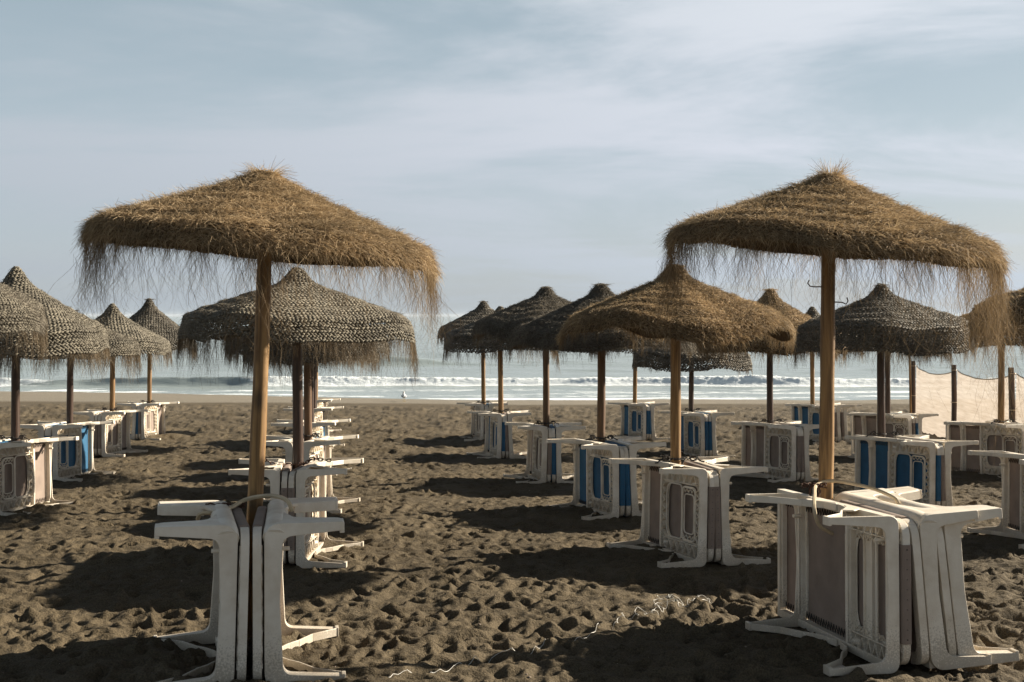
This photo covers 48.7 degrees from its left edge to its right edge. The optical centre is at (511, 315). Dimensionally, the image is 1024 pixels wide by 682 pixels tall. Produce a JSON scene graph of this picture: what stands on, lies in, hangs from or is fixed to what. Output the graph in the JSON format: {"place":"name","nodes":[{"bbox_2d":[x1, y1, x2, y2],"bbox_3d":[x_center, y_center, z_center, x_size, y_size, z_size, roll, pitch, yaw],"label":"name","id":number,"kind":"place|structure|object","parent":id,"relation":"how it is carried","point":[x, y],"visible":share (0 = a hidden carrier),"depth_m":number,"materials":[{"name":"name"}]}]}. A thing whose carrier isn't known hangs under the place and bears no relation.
{"place":"outdoors","nodes":[
{"label":"outdoors","id":0,"kind":"place"},
{"bbox_2d":[0,391,1023,681],"bbox_3d":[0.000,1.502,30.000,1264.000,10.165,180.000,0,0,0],"label":"sand beach","id":1,"kind":"structure","parent":0,"point":[446,529],"depth_m":7.90,"materials":[{"name":"brown sand"}]},
{"bbox_2d":[0,437,10,442],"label":"folded lounger","id":2,"kind":"object","parent":1,"relation":"on","point":[4,440],"visible":0.02,"depth_m":11.28,"materials":[{"name":"plastic"}]},
{"bbox_2d":[0,282,48,373],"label":"straw parasol","id":3,"kind":"object","parent":1,"relation":"on","point":[18,305],"visible":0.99,"depth_m":8.64,"materials":[{"name":"beige wicker"}]},
{"bbox_2d":[0,436,78,515],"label":"folded lounger","id":4,"kind":"object","parent":1,"relation":"on","point":[25,474],"visible":0.88,"depth_m":11.22,"materials":[{"name":"plastic"}]},
{"bbox_2d":[20,421,65,437],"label":"folded lounger","id":5,"kind":"object","parent":1,"relation":"on","point":[42,427],"visible":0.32,"depth_m":13.88,"materials":[{"name":"plastic"}]},
{"bbox_2d":[0,266,110,441],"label":"straw parasol","id":6,"kind":"object","parent":1,"relation":"on","point":[17,279],"visible":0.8,"depth_m":11.07,"materials":[{"name":"beige wicker"}]},
{"bbox_2d":[0,435,29,439],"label":"tie rope","id":7,"kind":"object","parent":6,"relation":"attached to","point":[21,437],"visible":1,"depth_m":11.21,"materials":[{"name":"fabric"}]},
{"bbox_2d":[0,309,142,423],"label":"straw parasol","id":8,"kind":"object","parent":1,"relation":"on","point":[117,340],"visible":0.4,"depth_m":14.31,"materials":[{"name":"beige wicker"}]},
{"bbox_2d":[48,421,114,481],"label":"folded lounger","id":9,"kind":"object","parent":1,"relation":"on","point":[72,458],"visible":0.89,"depth_m":14.34,"materials":[{"name":"plastic"}]},
{"bbox_2d":[73,410,109,456],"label":"folded lounger","id":10,"kind":"object","parent":1,"relation":"on","point":[93,415],"visible":0.41,"depth_m":17.62,"materials":[{"name":"plastic"}]},
{"bbox_2d":[47,303,173,411],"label":"straw parasol","id":11,"kind":"object","parent":1,"relation":"on","point":[149,343],"visible":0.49,"depth_m":18.03,"materials":[{"name":"brown wicker"}]},
{"bbox_2d":[98,409,147,456],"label":"folded lounger","id":12,"kind":"object","parent":1,"relation":"on","point":[113,440],"visible":0.98,"depth_m":18.07,"materials":[{"name":"plastic"}]},
{"bbox_2d":[117,401,145,438],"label":"folded lounger","id":13,"kind":"object","parent":1,"relation":"on","point":[134,433],"visible":0.53,"depth_m":21.31,"materials":[{"name":"plastic"}]},
{"bbox_2d":[103,298,196,402],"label":"straw parasol","id":14,"kind":"object","parent":1,"relation":"on","point":[164,325],"visible":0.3,"depth_m":21.71,"materials":[{"name":"brown wicker"}]},
{"bbox_2d":[138,402,178,439],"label":"folded lounger","id":15,"kind":"object","parent":1,"relation":"on","point":[151,421],"visible":0.94,"depth_m":21.73,"materials":[{"name":"plastic"}]},
{"bbox_2d":[153,500,249,681],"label":"folded lounger","id":16,"kind":"object","parent":1,"relation":"on","point":[225,528],"visible":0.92,"depth_m":5.03,"materials":[{"name":"plastic"}]},
{"bbox_2d":[205,502,245,508],"bbox_3d":[-1.462,0.996,5.777,0.209,0.087,0.031,0,0,0],"label":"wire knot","id":17,"kind":"object","parent":16,"relation":"attached to","point":[241,506],"visible":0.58,"depth_m":5.78,"materials":[{"name":"metal"}]},
{"bbox_2d":[196,494,293,519],"bbox_3d":[-1.325,0.958,5.690,0.490,0.125,0.241,0,0,0],"label":"tie hose","id":18,"kind":"object","parent":16,"relation":"attached to","point":[245,499],"visible":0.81,"depth_m":5.66,"materials":[{"name":"white plastic"}]},
{"bbox_2d":[40,159,464,637],"bbox_3d":[-1.280,0.611,5.937,2.002,2.870,2.017,0,0,43],"label":"straw parasol","id":19,"kind":"object","parent":1,"relation":"on","point":[266,219],"visible":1,"depth_m":5.48,"materials":[{"name":"brown wicker"}]},
{"bbox_2d":[228,458,291,563],"bbox_3d":[-1.878,1.462,8.478,0.416,0.699,1.004,1,-3,-9],"label":"folded lounger","id":20,"kind":"object","parent":1,"relation":"on","point":[276,475],"visible":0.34,"depth_m":8.04,"materials":[{"name":"plastic"}]},
{"bbox_2d":[265,457,331,466],"bbox_3d":[-1.635,1.099,8.514,0.568,0.105,0.256,0,0,0],"label":"chain","id":21,"kind":"object","parent":20,"relation":"on","point":[303,463],"visible":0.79,"depth_m":8.44,"materials":[{"name":"metal"}]},
{"bbox_2d":[263,435,303,501],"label":"folded lounger","id":22,"kind":"object","parent":1,"relation":"on","point":[285,442],"visible":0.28,"depth_m":10.93,"materials":[{"name":"plastic"}]},
{"bbox_2d":[271,419,303,433],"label":"folded lounger","id":23,"kind":"object","parent":1,"relation":"on","point":[287,423],"visible":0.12,"depth_m":14.32,"materials":[{"name":"plastic"}]},
{"bbox_2d":[283,406,303,419],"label":"folded lounger","id":24,"kind":"object","parent":1,"relation":"on","point":[289,408],"visible":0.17,"depth_m":18.92,"materials":[{"name":"plastic"}]},
{"bbox_2d":[175,265,420,468],"bbox_3d":[-1.656,0.889,8.751,1.765,2.549,1.755,0,0,-33],"label":"straw parasol","id":25,"kind":"object","parent":1,"relation":"on","point":[192,328],"visible":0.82,"depth_m":8.22,"materials":[{"name":"beige wicker"}]},
{"bbox_2d":[252,497,345,681],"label":"folded lounger","id":26,"kind":"object","parent":1,"relation":"on","point":[276,525],"visible":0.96,"depth_m":5.08,"materials":[{"name":"plastic"}]},
{"bbox_2d":[223,326,390,440],"bbox_3d":[-2.080,1.085,11.607,1.697,2.401,1.650,0,0,-20],"label":"straw parasol","id":27,"kind":"object","parent":1,"relation":"on","point":[307,400],"visible":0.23,"depth_m":11.06,"materials":[{"name":"brown wicker"}]},
{"bbox_2d":[292,433,321,437],"bbox_3d":[-2.092,1.225,11.567,0.329,0.071,0.189,0,0,0],"label":"tie rope","id":28,"kind":"object","parent":27,"relation":"attached to","point":[312,435],"visible":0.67,"depth_m":11.51,"materials":[{"name":"fabric"}]},
{"bbox_2d":[242,345,378,421],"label":"straw parasol","id":29,"kind":"object","parent":1,"relation":"on","point":[278,369],"visible":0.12,"depth_m":14.40,"materials":[{"name":"brown wicker"}]},
{"bbox_2d":[269,358,362,407],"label":"straw parasol","id":30,"kind":"object","parent":1,"relation":"on","point":[315,379],"visible":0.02,"depth_m":19.67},
{"bbox_2d":[288,361,354,399],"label":"straw parasol","id":31,"kind":"object","parent":1,"relation":"on","point":[317,381],"depth_m":24.07,"materials":[{"name":"brown wood"}]},
{"bbox_2d":[288,458,363,567],"bbox_3d":[-1.387,1.464,8.519,0.416,0.699,1.004,0,-2,0],"label":"folded lounger","id":32,"kind":"object","parent":1,"relation":"on","point":[309,479],"visible":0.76,"depth_m":8.18,"materials":[{"name":"plastic"}]},
{"bbox_2d":[303,419,351,474],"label":"folded lounger","id":33,"kind":"object","parent":1,"relation":"on","point":[322,427],"visible":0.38,"depth_m":14.92,"materials":[{"name":"plastic"}]},
{"bbox_2d":[316,398,340,431],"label":"folded lounger","id":34,"kind":"object","parent":1,"relation":"on","point":[321,403],"visible":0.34,"depth_m":24.06,"materials":[{"name":"plastic"}]},
{"bbox_2d":[314,406,344,448],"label":"folded lounger","id":35,"kind":"object","parent":1,"relation":"on","point":[321,413],"visible":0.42,"depth_m":19.50,"materials":[{"name":"plastic"}]},
{"bbox_2d":[303,434,359,513],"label":"folded lounger","id":36,"kind":"object","parent":1,"relation":"on","point":[317,448],"visible":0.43,"depth_m":11.57,"materials":[{"name":"plastic"}]},
{"bbox_2d":[436,300,494,403],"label":"straw parasol","id":37,"kind":"object","parent":1,"relation":"on","point":[483,308],"visible":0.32,"depth_m":21.56,"materials":[{"name":"brown wicker"}]},
{"bbox_2d":[456,402,486,440],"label":"folded lounger","id":38,"kind":"object","parent":1,"relation":"on","point":[477,427],"visible":0.88,"depth_m":21.51,"materials":[{"name":"plastic"}]},
{"bbox_2d":[466,411,504,457],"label":"folded lounger","id":39,"kind":"object","parent":1,"relation":"on","point":[494,434],"visible":0.94,"depth_m":17.40,"materials":[{"name":"plastic"}]},
{"bbox_2d":[486,401,507,411],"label":"folded lounger","id":40,"kind":"object","parent":1,"relation":"on","point":[490,406],"visible":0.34,"depth_m":21.24,"materials":[{"name":"plastic"}]},
{"bbox_2d":[442,306,560,413],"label":"straw parasol","id":41,"kind":"object","parent":1,"relation":"on","point":[490,345],"visible":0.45,"depth_m":17.10,"materials":[{"name":"brown wicker"}]},
{"bbox_2d":[490,409,509,412],"bbox_3d":[-0.179,1.481,17.666,0.323,0.062,0.190,0,0,0],"label":"tie rope","id":42,"kind":"object","parent":41,"relation":"attached to","point":[494,410],"visible":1,"depth_m":17.60,"materials":[{"name":"fabric"}]},
{"bbox_2d":[19,453,988,678],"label":"pebbles","id":43,"kind":"object","parent":1,"relation":"on","point":[385,615],"visible":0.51,"depth_m":6.45,"materials":[{"name":"beige stone"}]},
{"bbox_2d":[503,410,530,458],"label":"folded lounger","id":44,"kind":"object","parent":1,"relation":"on","point":[509,451],"visible":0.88,"depth_m":17.13,"materials":[{"name":"plastic"}]},
{"bbox_2d":[470,286,573,426],"bbox_3d":[0.421,1.008,14.096,1.830,2.768,1.810,0,0,-21],"label":"straw parasol","id":45,"kind":"object","parent":1,"relation":"on","point":[501,324],"visible":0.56,"depth_m":13.77,"materials":[{"name":"brown wicker"}]},
{"bbox_2d":[533,420,558,424],"bbox_3d":[0.422,1.325,14.069,0.324,0.057,0.184,0,0,0],"label":"tie rope","id":46,"kind":"object","parent":45,"relation":"attached to","point":[546,423],"visible":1,"depth_m":14.00,"materials":[{"name":"fabric"}]},
{"bbox_2d":[503,422,551,483],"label":"folded lounger","id":47,"kind":"object","parent":1,"relation":"on","point":[539,460],"visible":0.96,"depth_m":13.81,"materials":[{"name":"plastic"}]},
{"bbox_2d":[389,594,712,677],"bbox_3d":[0.332,1.716,6.047,0.140,0.164,2.565,0,0,42],"label":"fishing line","id":48,"kind":"object","parent":1,"relation":"on","point":[599,625],"visible":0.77,"depth_m":6.52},
{"bbox_2d":[549,422,585,482],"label":"folded lounger","id":49,"kind":"object","parent":1,"relation":"on","point":[556,469],"visible":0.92,"depth_m":13.53,"materials":[{"name":"plastic"}]},
{"bbox_2d":[546,438,624,519],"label":"folded lounger","id":50,"kind":"object","parent":1,"relation":"on","point":[599,484],"visible":0.93,"depth_m":10.91,"materials":[{"name":"plastic"}]},
{"bbox_2d":[506,282,699,442],"bbox_3d":[0.889,0.968,11.303,1.811,2.609,1.825,0,0,-23],"label":"straw parasol","id":51,"kind":"object","parent":1,"relation":"on","point":[540,332],"visible":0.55,"depth_m":10.85,"materials":[{"name":"brown wicker"}]},
{"bbox_2d":[586,435,617,439],"bbox_3d":[0.885,1.209,11.265,0.329,0.065,0.193,0,0,0],"label":"tie rope","id":52,"kind":"object","parent":51,"relation":"attached to","point":[605,437],"visible":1,"depth_m":11.20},
{"bbox_2d":[588,346,647,402],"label":"straw parasol","id":53,"kind":"object","parent":1,"relation":"on","point":[634,380],"visible":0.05,"depth_m":21.96,"materials":[{"name":"brown wood"}]},
{"bbox_2d":[607,402,648,440],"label":"folded lounger","id":54,"kind":"object","parent":1,"relation":"on","point":[634,419],"visible":0.84,"depth_m":21.73,"materials":[{"name":"plastic"}]},
{"bbox_2d":[605,436,665,516],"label":"folded lounger","id":55,"kind":"object","parent":1,"relation":"on","point":[631,449],"visible":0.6,"depth_m":10.59,"materials":[{"name":"plastic"}]},
{"bbox_2d":[637,401,669,439],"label":"folded lounger","id":56,"kind":"object","parent":1,"relation":"on","point":[652,405],"visible":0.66,"depth_m":21.34,"materials":[{"name":"plastic"}]},
{"bbox_2d":[606,458,714,567],"bbox_3d":[1.105,1.462,8.511,0.416,0.699,1.004,3,-3,-18],"label":"folded lounger","id":57,"kind":"object","parent":1,"relation":"on","point":[678,510],"visible":0.96,"depth_m":8.45,"materials":[{"name":"plastic"}]},
{"bbox_2d":[556,264,796,463],"bbox_3d":[1.270,0.880,8.789,1.896,2.573,1.916,0,0,0],"label":"straw parasol","id":58,"kind":"object","parent":1,"relation":"on","point":[624,310],"visible":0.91,"depth_m":8.26,"materials":[{"name":"brown wicker"}]},
{"bbox_2d":[655,455,704,463],"bbox_3d":[1.288,1.103,8.768,0.386,0.066,0.186,0,0,0],"label":"tie rope","id":59,"kind":"object","parent":58,"relation":"attached to","point":[674,459],"visible":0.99,"depth_m":8.70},
{"bbox_2d":[658,411,708,456],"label":"folded lounger","id":60,"kind":"object","parent":1,"relation":"on","point":[694,433],"visible":0.79,"depth_m":17.57,"materials":[{"name":"plastic"}]},
{"bbox_2d":[632,343,752,411],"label":"straw parasol","id":61,"kind":"object","parent":1,"relation":"on","point":[660,360],"visible":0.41,"depth_m":17.47,"materials":[{"name":"brown wicker"}]},
{"bbox_2d":[684,408,701,410],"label":"tie rope","id":62,"kind":"object","parent":61,"relation":"attached to","point":[693,410],"visible":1,"depth_m":18.00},
{"bbox_2d":[695,410,735,456],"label":"folded lounger","id":63,"kind":"object","parent":1,"relation":"on","point":[712,415],"visible":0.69,"depth_m":17.33,"materials":[{"name":"plastic"}]},
{"bbox_2d":[683,456,770,565],"bbox_3d":[1.597,1.467,8.620,0.416,0.699,1.004,-1,-2,-7],"label":"folded lounger","id":64,"kind":"object","parent":1,"relation":"on","point":[722,475],"visible":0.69,"depth_m":8.14,"materials":[{"name":"plastic"}]},
{"bbox_2d":[731,421,800,482],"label":"folded lounger","id":65,"kind":"object","parent":1,"relation":"on","point":[775,449],"visible":0.91,"depth_m":14.28,"materials":[{"name":"plastic"}]},
{"bbox_2d":[695,288,849,423],"bbox_3d":[3.328,1.026,14.591,1.819,2.775,1.818,0,0,-24],"label":"straw parasol","id":66,"kind":"object","parent":1,"relation":"on","point":[794,314],"visible":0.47,"depth_m":14.22,"materials":[{"name":"brown wicker"}]},
{"bbox_2d":[758,418,785,422],"bbox_3d":[3.329,1.349,14.567,0.367,0.062,0.188,0,0,0],"label":"tie rope","id":67,"kind":"object","parent":66,"relation":"attached to","point":[765,420],"visible":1,"depth_m":14.50,"materials":[{"name":"fabric"}]},
{"bbox_2d":[774,421,818,480],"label":"folded lounger","id":68,"kind":"object","parent":1,"relation":"on","point":[805,429],"visible":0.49,"depth_m":13.84,"materials":[{"name":"plastic"}]},
{"bbox_2d":[785,403,834,443],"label":"folded lounger","id":69,"kind":"object","parent":1,"relation":"on","point":[806,413],"visible":0.49,"depth_m":21.11,"materials":[{"name":"plastic"}]},
{"bbox_2d":[761,306,859,404],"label":"straw parasol","id":70,"kind":"object","parent":1,"relation":"on","point":[810,312],"visible":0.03,"depth_m":21.27,"materials":[{"name":"brown wood"}]},
{"bbox_2d":[745,489,911,675],"bbox_3d":[1.555,1.335,5.889,0.416,0.734,1.264,1,-3,-11],"label":"folded lounger","id":71,"kind":"object","parent":1,"relation":"on","point":[846,586],"visible":0.98,"depth_m":5.71,"materials":[{"name":"plastic"}]},
{"bbox_2d":[643,156,1023,624],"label":"straw parasol","id":72,"kind":"object","parent":1,"relation":"on","point":[827,217],"visible":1,"depth_m":5.90,"materials":[{"name":"brown wicker"}]},
{"bbox_2d":[812,479,899,534],"bbox_3d":[1.782,1.020,6.046,0.474,0.237,0.492,0,0,0],"label":"tie hose","id":73,"kind":"object","parent":72,"relation":"attached to","point":[820,526],"visible":0.94,"depth_m":5.94,"materials":[{"name":"white plastic"}]},
{"bbox_2d":[801,482,826,496],"bbox_3d":[1.659,0.960,6.217,0.148,0.088,0.030,0,0,0],"label":"wire knot","id":74,"kind":"object","parent":73,"relation":"attached to","point":[812,484],"visible":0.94,"depth_m":6.21,"materials":[{"name":"metal"}]},
{"bbox_2d":[815,403,854,442],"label":"folded lounger","id":75,"kind":"object","parent":1,"relation":"on","point":[837,411],"visible":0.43,"depth_m":20.53,"materials":[{"name":"plastic"}]},
{"bbox_2d":[834,403,861,440],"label":"folded lounger","id":76,"kind":"object","parent":1,"relation":"on","point":[843,422],"visible":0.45,"depth_m":20.59,"materials":[{"name":"plastic"}]},
{"bbox_2d":[847,412,914,457],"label":"folded lounger","id":77,"kind":"object","parent":1,"relation":"on","point":[862,423],"visible":0.48,"depth_m":17.39,"materials":[{"name":"plastic"}]},
{"bbox_2d":[791,283,975,441],"bbox_3d":[3.877,0.977,11.911,1.686,2.644,1.667,0,0,-20],"label":"straw parasol","id":78,"kind":"object","parent":1,"relation":"on","point":[806,341],"visible":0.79,"depth_m":11.34,"materials":[{"name":"brown wicker"}]},
{"bbox_2d":[865,431,903,436],"bbox_3d":[3.880,1.232,11.866,0.406,0.060,0.190,0,0,0],"label":"tie rope","id":79,"kind":"object","parent":78,"relation":"attached to","point":[875,433],"visible":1,"depth_m":11.80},
{"bbox_2d":[844,435,940,505],"bbox_3d":[3.750,1.587,11.437,0.416,0.699,1.264,3,-3,-18],"label":"folded lounger","id":80,"kind":"object","parent":1,"relation":"on","point":[890,463],"visible":0.74,"depth_m":11.41,"materials":[{"name":"plastic"}]},
{"bbox_2d":[835,331,953,413],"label":"straw parasol","id":81,"kind":"object","parent":1,"relation":"on","point":[887,396],"visible":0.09,"depth_m":17.36,"materials":[{"name":"brown wicker"}]},
{"bbox_2d":[909,356,911,412],"bbox_3d":[8.553,1.653,24.300,0.090,2.051,0.056,0,0,0],"label":"wooden stake","id":82,"kind":"object","parent":1,"relation":"on","point":[910,399],"visible":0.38,"depth_m":24.28,"materials":[{"name":"brown wood"}]},
{"bbox_2d":[834,488,991,669],"bbox_3d":[2.011,1.323,5.842,0.361,0.739,0.992,-4,-2,-8],"label":"folded lounger","id":83,"kind":"object","parent":1,"relation":"on","point":[928,644],"visible":0.58,"depth_m":5.36,"materials":[{"name":"plastic"}]},
{"bbox_2d":[891,411,938,434],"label":"folded lounger","id":84,"kind":"object","parent":1,"relation":"on","point":[918,417],"visible":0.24,"depth_m":16.86,"materials":[{"name":"plastic"}]},
{"bbox_2d":[896,435,978,505],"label":"folded lounger","id":85,"kind":"object","parent":1,"relation":"on","point":[946,446],"visible":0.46,"depth_m":10.94,"materials":[{"name":"weathered plastic"},{"name":"blue fabric"}]},
{"bbox_2d":[878,486,1019,666],"bbox_3d":[2.163,1.323,5.885,0.361,0.739,0.992,-6,-2,-6],"label":"folded lounger","id":86,"kind":"object","parent":1,"relation":"on","point":[956,625],"visible":0.41,"depth_m":5.40,"materials":[{"name":"plastic"}]},
{"bbox_2d":[911,361,1023,436],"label":"cloth fence","id":87,"kind":"object","parent":1,"relation":"on","point":[958,403],"visible":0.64,"depth_m":21.45,"materials":[{"name":"beige fabric"}]},
{"bbox_2d":[918,312,1023,423],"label":"straw parasol","id":88,"kind":"object","parent":1,"relation":"on","point":[1001,399],"visible":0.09,"depth_m":14.46,"materials":[{"name":"brown wicker"}]},
{"bbox_2d":[991,419,1017,423],"bbox_3d":[6.262,1.346,14.466,0.360,0.067,0.191,0,0,0],"label":"tie rope","id":89,"kind":"object","parent":88,"relation":"attached to","point":[996,420],"visible":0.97,"depth_m":14.40,"materials":[{"name":"beige fabric"}]},
{"bbox_2d":[944,421,1023,477],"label":"folded lounger","id":90,"kind":"object","parent":1,"relation":"on","point":[962,459],"visible":0.69,"depth_m":14.56,"materials":[{"name":"plastic"}]},
{"bbox_2d":[966,287,1023,359],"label":"straw parasol","id":91,"kind":"object","parent":1,"relation":"on","point":[1018,315],"visible":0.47,"depth_m":9.43,"materials":[{"name":"brown wicker"}]},
{"bbox_2d":[967,450,1023,548],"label":"folded lounger","id":92,"kind":"object","parent":1,"relation":"on","point":[1012,480],"visible":0.98,"depth_m":9.63,"materials":[{"name":"plastic"}]},
{"bbox_2d":[985,419,1023,424],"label":"folded lounger","id":93,"kind":"object","parent":1,"relation":"on","point":[990,421],"visible":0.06,"depth_m":14.80,"materials":[{"name":"plastic"}]},
{"bbox_2d":[0,316,1023,399],"bbox_3d":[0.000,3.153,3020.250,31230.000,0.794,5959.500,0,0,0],"label":"sea","id":94,"kind":"structure","parent":0,"point":[577,379],"depth_m":55.20,"materials":[{"name":"grey liquid"}]},
{"bbox_2d":[0,0,1023,315],"label":"sky","id":95,"kind":"structure","parent":0,"point":[534,144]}
]}

